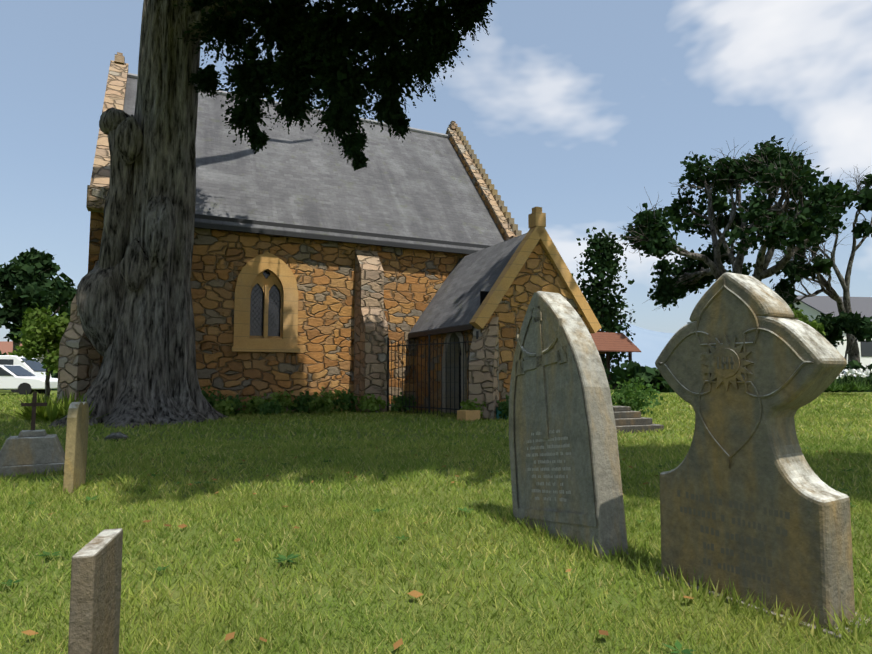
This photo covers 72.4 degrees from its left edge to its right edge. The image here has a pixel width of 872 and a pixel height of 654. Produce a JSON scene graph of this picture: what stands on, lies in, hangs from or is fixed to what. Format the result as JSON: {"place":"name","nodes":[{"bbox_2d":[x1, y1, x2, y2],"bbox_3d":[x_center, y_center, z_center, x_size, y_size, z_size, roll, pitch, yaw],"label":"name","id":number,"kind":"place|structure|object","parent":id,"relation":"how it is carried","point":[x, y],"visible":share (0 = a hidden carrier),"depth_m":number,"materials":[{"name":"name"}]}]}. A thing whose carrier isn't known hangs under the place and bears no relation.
{"place":"outdoors","nodes":[
{"label":"outdoors","id":0,"kind":"place"},
{"bbox_2d":[0,341,22,353],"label":"house roof","id":1,"kind":"structure","parent":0,"point":[6,346],"depth_m":67.77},
{"bbox_2d":[0,247,77,350],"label":"tree","id":2,"kind":"object","parent":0,"point":[29,280],"depth_m":58.46,"materials":[{"name":"green plant"}]},
{"bbox_2d":[0,389,871,653],"bbox_3d":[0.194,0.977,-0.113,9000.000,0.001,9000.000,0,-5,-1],"label":"ground","id":3,"kind":"structure","parent":0,"point":[324,589],"depth_m":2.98,"materials":[{"name":"green plant"}]},
{"bbox_2d":[0,355,51,377],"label":"van","id":4,"kind":"object","parent":3,"relation":"on","point":[17,360],"depth_m":32.93,"materials":[{"name":"white metal"}]},
{"bbox_2d":[10,389,35,392],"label":"white van wheels","id":5,"kind":"object","parent":4,"relation":"attached to","point":[14,390],"visible":0.1,"depth_m":32.68,"materials":[{"name":"rubber"}]},
{"bbox_2d":[0,365,57,388],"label":"car","id":6,"kind":"object","parent":3,"relation":"on","point":[14,381],"depth_m":27.87,"materials":[{"name":"white metal"}]},
{"bbox_2d":[17,383,50,394],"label":"white car wheels","id":7,"kind":"object","parent":6,"relation":"attached to","point":[23,388],"visible":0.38,"depth_m":27.81,"materials":[{"name":"rubber"}]},
{"bbox_2d":[0,429,64,477],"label":"grave pedestal","id":8,"kind":"object","parent":3,"relation":"on","point":[28,451],"visible":0.77,"depth_m":5.89,"materials":[{"name":"grey stone"}]},
{"bbox_2d":[21,392,46,429],"bbox_3d":[-4.094,0.859,6.070,0.220,0.400,0.020,3,-5,-29],"label":"iron grave cross","id":9,"kind":"object","parent":8,"relation":"on","point":[34,404],"visible":0.82,"depth_m":6.06,"materials":[{"name":"brown metal"}]},
{"bbox_2d":[8,304,69,401],"bbox_3d":[-13.428,1.063,20.821,2.109,3.883,3.165,2,-5,-25],"label":"tree","id":10,"kind":"object","parent":3,"relation":"on","point":[42,330],"depth_m":19.84,"materials":[{"name":"green plant"}]},
{"bbox_2d":[7,389,108,422],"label":"strap plant leaves","id":11,"kind":"object","parent":3,"relation":"on","point":[51,411],"visible":0.5,"depth_m":12.31,"materials":[{"name":"green plant"}]},
{"bbox_2d":[63,402,88,493],"bbox_3d":[-3.119,1.103,5.169,0.075,0.905,0.444,1,-5,-17],"label":"headstone","id":12,"kind":"object","parent":3,"relation":"on","point":[75,461],"visible":0.88,"depth_m":5.04,"materials":[{"name":"beige stone"}]},
{"bbox_2d":[68,528,122,653],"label":"headstone slab","id":13,"kind":"structure","parent":3,"relation":"on","point":[95,597],"depth_m":1.73,"materials":[{"name":"grey stone"}]},
{"bbox_2d":[105,432,128,440],"bbox_3d":[-4.770,1.659,8.913,0.349,0.177,0.229,-2,-5,19],"label":"lawn stone","id":14,"kind":"object","parent":3,"relation":"on","point":[118,435],"visible":0.69,"depth_m":8.84,"materials":[{"name":"grey stone"}]},
{"bbox_2d":[57,250,387,412],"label":"buttresses","id":15,"kind":"structure","parent":3,"relation":"on","point":[79,362],"depth_m":15.61,"materials":[{"name":"stone"}]},
{"bbox_2d":[49,0,496,427],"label":"cypress","id":16,"kind":"object","parent":3,"relation":"on","point":[317,42],"depth_m":12.33,"materials":[{"name":"green plant"}]},
{"bbox_2d":[76,107,175,355],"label":"tree trunk burls","id":17,"kind":"object","parent":16,"relation":"attached to","point":[100,289],"visible":0.88,"depth_m":12.35,"materials":[{"name":"plant"}]},
{"bbox_2d":[88,132,507,413],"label":"church walls","id":18,"kind":"structure","parent":3,"relation":"on","point":[323,271],"depth_m":15.87,"materials":[{"name":"brown stone"}]},
{"bbox_2d":[231,253,299,352],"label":"window surround","id":19,"kind":"object","parent":18,"relation":"attached to","point":[281,277],"depth_m":15.44,"materials":[{"name":"beige stone"}]},
{"bbox_2d":[250,271,280,335],"bbox_3d":[-4.484,-0.616,15.650,0.764,1.910,0.350,0,-5,-1],"label":"window glass","id":20,"kind":"object","parent":19,"relation":"in","point":[257,310],"depth_m":15.64,"materials":[{"name":"grey glass"}]},
{"bbox_2d":[86,52,516,239],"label":"gable copings","id":21,"kind":"object","parent":18,"relation":"on","point":[98,186],"visible":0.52,"depth_m":16.84,"materials":[{"name":"stone"}]},
{"bbox_2d":[123,77,504,250],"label":"church roof","id":22,"kind":"structure","parent":18,"relation":"on","point":[417,185],"depth_m":17.99,"materials":[{"name":"grey stone"}]},
{"bbox_2d":[127,73,448,137],"bbox_3d":[-4.481,-7.484,20.529,10.960,0.180,0.180,2,-5,-25],"label":"ridge cap","id":23,"kind":"object","parent":22,"relation":"on","point":[135,76],"visible":0.27,"depth_m":21.51,"materials":[{"name":"grey"}]},
{"bbox_2d":[194,214,490,254],"bbox_3d":[-2.635,-2.476,16.244,10.960,0.349,0.310,2,-5,-25],"label":"eave gutter","id":24,"kind":"object","parent":18,"relation":"attached to","point":[313,236],"visible":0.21,"depth_m":16.02,"materials":[{"name":"grey metal"}]},
{"bbox_2d":[455,127,521,235],"bbox_3d":[0.782,-4.955,22.843,0.200,5.433,8.950,2,-5,-25],"label":"gable coping","id":25,"kind":"object","parent":18,"relation":"attached to","point":[494,192],"visible":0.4,"depth_m":20.59,"materials":[{"name":"stone"}]},
{"bbox_2d":[213,387,611,415],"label":"shrubs","id":26,"kind":"object","parent":3,"relation":"on","point":[325,404],"visible":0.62,"depth_m":14.69,"materials":[{"name":"green plant"}]},
{"bbox_2d":[0,447,854,649],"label":"fallen leaves","id":27,"kind":"object","parent":3,"relation":"on","point":[399,642],"visible":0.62,"depth_m":2.58,"materials":[{"name":"brown plant"}]},
{"bbox_2d":[2,439,856,653],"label":"lawn weeds","id":28,"kind":"object","parent":3,"relation":"on","point":[281,558],"visible":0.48,"depth_m":3.16,"materials":[{"name":"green plant"}]},
{"bbox_2d":[201,374,662,419],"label":"dark shrubs","id":29,"kind":"object","parent":3,"relation":"on","point":[628,394],"depth_m":14.62,"materials":[{"name":"green plant"}]},
{"bbox_2d":[387,331,478,415],"bbox_3d":[-0.163,1.164,14.584,0.058,1.970,3.223,4,-6,-44],"label":"iron railing","id":30,"kind":"object","parent":3,"relation":"on","point":[429,344],"visible":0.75,"depth_m":14.62,"materials":[{"name":"black metal"}]},
{"bbox_2d":[0,350,871,392],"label":"hedge leaves","id":31,"kind":"object","parent":3,"relation":"on","point":[649,375],"visible":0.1,"depth_m":33.74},
{"bbox_2d":[457,410,479,420],"bbox_3d":[0.704,1.902,12.828,0.420,0.220,0.300,3,-6,-37],"label":"planter box","id":32,"kind":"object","parent":3,"relation":"on","point":[472,415],"depth_m":12.71,"materials":[{"name":"beige stone"}]},
{"bbox_2d":[469,317,498,419],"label":"porch buttresses","id":33,"kind":"structure","parent":3,"relation":"on","point":[484,370],"depth_m":13.15,"materials":[{"name":"grey stone"}]},
{"bbox_2d":[415,241,588,411],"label":"porch walls","id":34,"kind":"structure","parent":3,"relation":"on","point":[537,272],"depth_m":14.25,"materials":[{"name":"brown stone"}]},
{"bbox_2d":[408,324,474,337],"bbox_3d":[1.559,0.183,16.097,3.430,0.120,3.800,2,-5,-25],"label":"dark porch eave","id":35,"kind":"object","parent":34,"relation":"attached to","point":[445,330],"visible":0.36,"depth_m":15.04,"materials":[{"name":"black wood"}]},
{"bbox_2d":[442,331,466,412],"bbox_3d":[0.603,1.050,14.904,0.400,2.250,1.240,2,-5,-25],"label":"porch door","id":36,"kind":"structure","parent":34,"relation":"attached to","point":[458,336],"depth_m":15.22,"materials":[{"name":"brown wood"}]},
{"bbox_2d":[409,233,526,333],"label":"porch roof","id":37,"kind":"structure","parent":34,"relation":"on","point":[455,301],"depth_m":15.71,"materials":[{"name":"grey stone"}]},
{"bbox_2d":[469,207,601,333],"bbox_3d":[2.450,-1.393,14.349,3.632,3.008,0.300,2,-5,-25],"label":"porch coping","id":38,"kind":"object","parent":34,"relation":"on","point":[536,232],"visible":0.96,"depth_m":14.27,"materials":[{"name":"beige stone"}]},
{"bbox_2d":[496,407,508,418],"bbox_3d":[1.564,1.923,13.349,0.600,0.260,0.250,2,-5,-25],"label":"planter","id":39,"kind":"object","parent":3,"relation":"on","point":[498,412],"visible":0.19,"depth_m":13.14,"materials":[{"name":"teal"}]},
{"bbox_2d":[513,291,628,558],"bbox_3d":[0.799,0.672,3.712,0.251,1.850,1.015,2,-5,-24],"label":"headstone","id":40,"kind":"object","parent":3,"relation":"on","point":[608,531],"visible":0.73,"depth_m":3.54,"materials":[{"name":"grey stone"}]},
{"bbox_2d":[526,430,570,501],"bbox_3d":[0.689,0.857,3.689,0.016,0.460,0.480,2,-5,-24],"label":"headstone inscription","id":41,"kind":"object","parent":40,"relation":"attached to","point":[553,468],"visible":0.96,"depth_m":3.67,"materials":[{"name":"grey stone"}]},
{"bbox_2d":[509,292,595,526],"bbox_3d":[0.701,0.499,3.709,0.060,1.491,0.940,2,-5,-24],"label":"headstone carving","id":42,"kind":"object","parent":40,"relation":"attached to","point":[540,360],"visible":0.88,"depth_m":3.75},
{"bbox_2d":[571,227,635,372],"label":"small tree","id":43,"kind":"object","parent":3,"relation":"on","point":[611,267],"depth_m":46.67,"materials":[{"name":"green plant"}]},
{"bbox_2d":[598,351,631,388],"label":"shelter post","id":44,"kind":"object","parent":3,"relation":"on","point":[608,358],"visible":0.1,"depth_m":41.55,"materials":[{"name":"brown"}]},
{"bbox_2d":[591,332,640,353],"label":"shelter roof","id":45,"kind":"structure","parent":44,"relation":"on","point":[612,342],"depth_m":39.51,"materials":[{"name":"red tile"}]},
{"bbox_2d":[613,406,663,433],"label":"steps","id":46,"kind":"structure","parent":3,"relation":"on","point":[627,419],"depth_m":10.25,"materials":[{"name":"stone"}]},
{"bbox_2d":[655,272,854,628],"bbox_3d":[1.399,0.578,2.698,0.225,1.650,0.784,3,-5,-32],"label":"headstone","id":47,"kind":"object","parent":3,"relation":"on","point":[810,556],"visible":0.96,"depth_m":2.55,"materials":[{"name":"grey stone"}]},
{"bbox_2d":[677,357,789,583],"bbox_3d":[1.287,0.605,2.644,0.020,0.944,0.519,3,-5,-32],"label":"engraved inscription","id":48,"kind":"object","parent":47,"relation":"attached to","point":[784,532],"visible":1,"depth_m":2.61,"materials":[{"name":"grey stone"}]},
{"bbox_2d":[657,278,813,467],"bbox_3d":[1.298,0.201,2.663,0.019,0.850,0.730,3,-5,-32],"label":"carved ornament","id":49,"kind":"object","parent":47,"relation":"attached to","point":[725,349],"visible":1,"depth_m":2.65,"materials":[{"name":"grey stone"}]},
{"bbox_2d":[655,571,871,638],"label":"grass","id":50,"kind":"structure","parent":3,"relation":"on","point":[800,623],"depth_m":2.43,"materials":[{"name":"green plant"}]},
{"bbox_2d":[766,166,871,366],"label":"bare tree","id":51,"kind":"object","parent":3,"relation":"on","point":[844,305],"depth_m":41.11,"materials":[{"name":"plant"}]},
{"bbox_2d":[826,368,871,391],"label":"agapanthus","id":52,"kind":"object","parent":3,"relation":"on","point":[845,386],"depth_m":26.66,"materials":[{"name":"plant"}]},
{"bbox_2d":[831,370,871,388],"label":"agapanthus stalks","id":53,"kind":"object","parent":3,"relation":"on","point":[857,382],"visible":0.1,"depth_m":27.68,"materials":[{"name":"green plant"}]},
{"bbox_2d":[0,0,871,340],"label":"sky","id":54,"kind":"structure","parent":0,"point":[571,109],"materials":[{"name":"blue"}]},
{"bbox_2d":[459,291,488,408],"bbox_3d":[1.150,0.716,15.123,4.232,2.950,2.225,-2,-5,28],"label":"dark porch interior","id":55,"kind":"object","parent":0,"point":[483,294],"visible":0.1,"depth_m":14.13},
{"bbox_2d":[600,320,674,372],"bbox_3d":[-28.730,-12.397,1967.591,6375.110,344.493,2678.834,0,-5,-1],"label":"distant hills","id":56,"kind":"structure","parent":0,"point":[650,344],"depth_m":2626.70,"materials":[{"name":"blue"}]},
{"bbox_2d":[617,135,865,310],"bbox_3d":[19.850,-4.607,40.206,15.319,18.787,16.954,0,-5,-1],"label":"tree","id":57,"kind":"object","parent":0,"point":[659,247],"depth_m":39.11,"materials":[{"name":"green plant"}]},
{"bbox_2d":[794,301,871,366],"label":"house walls","id":58,"kind":"structure","parent":0,"point":[840,348],"depth_m":47.84,"materials":[{"name":"white paint"}]},
{"bbox_2d":[796,295,871,321],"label":"house roof","id":59,"kind":"structure","parent":58,"relation":"on","point":[824,305],"depth_m":50.41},
{"bbox_2d":[860,340,871,356],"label":"house windows","id":60,"kind":"structure","parent":58,"relation":"in","point":[866,349],"depth_m":47.85,"materials":[{"name":"grey glass"}]},
{"bbox_2d":[808,311,871,359],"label":"small tree","id":61,"kind":"object","parent":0,"point":[857,326],"depth_m":35.76,"materials":[{"name":"green plant"}]},
{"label":"small tree branches","id":62,"kind":"object","parent":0,"visible":0},
{"bbox_2d":[789,304,825,337],"bbox_3d":[18.545,0.298,31.983,4.203,2.913,3.338,2,-5,-25],"label":"shrub","id":63,"kind":"object","parent":62,"relation":"attached to","point":[817,326],"depth_m":31.07,"materials":[{"name":"green plant"}]}
]}

